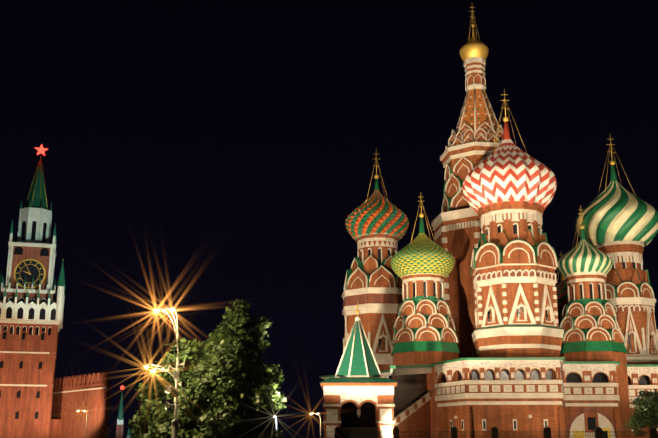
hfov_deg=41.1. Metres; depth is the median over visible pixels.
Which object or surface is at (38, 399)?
spasskaya tower
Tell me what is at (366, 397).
cathedral gallery
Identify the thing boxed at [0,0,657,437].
sky
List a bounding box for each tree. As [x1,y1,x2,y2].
[127,299,286,437]
[622,385,657,435]
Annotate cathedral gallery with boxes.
[293,302,657,437]
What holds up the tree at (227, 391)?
on the ground
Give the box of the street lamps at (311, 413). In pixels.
[76,409,320,437]
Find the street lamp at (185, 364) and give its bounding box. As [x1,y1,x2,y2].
[143,306,189,437]
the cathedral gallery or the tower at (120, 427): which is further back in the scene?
the tower at (120, 427)
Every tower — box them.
[0,144,110,437]
[116,385,130,437]
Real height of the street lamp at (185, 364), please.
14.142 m
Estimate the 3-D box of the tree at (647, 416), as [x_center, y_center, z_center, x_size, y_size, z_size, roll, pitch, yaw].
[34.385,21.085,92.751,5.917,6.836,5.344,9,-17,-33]
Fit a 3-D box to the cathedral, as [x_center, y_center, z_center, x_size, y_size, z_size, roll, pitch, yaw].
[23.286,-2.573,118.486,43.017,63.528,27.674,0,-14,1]
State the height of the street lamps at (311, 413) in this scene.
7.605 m
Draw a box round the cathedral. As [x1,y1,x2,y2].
[340,7,657,437]

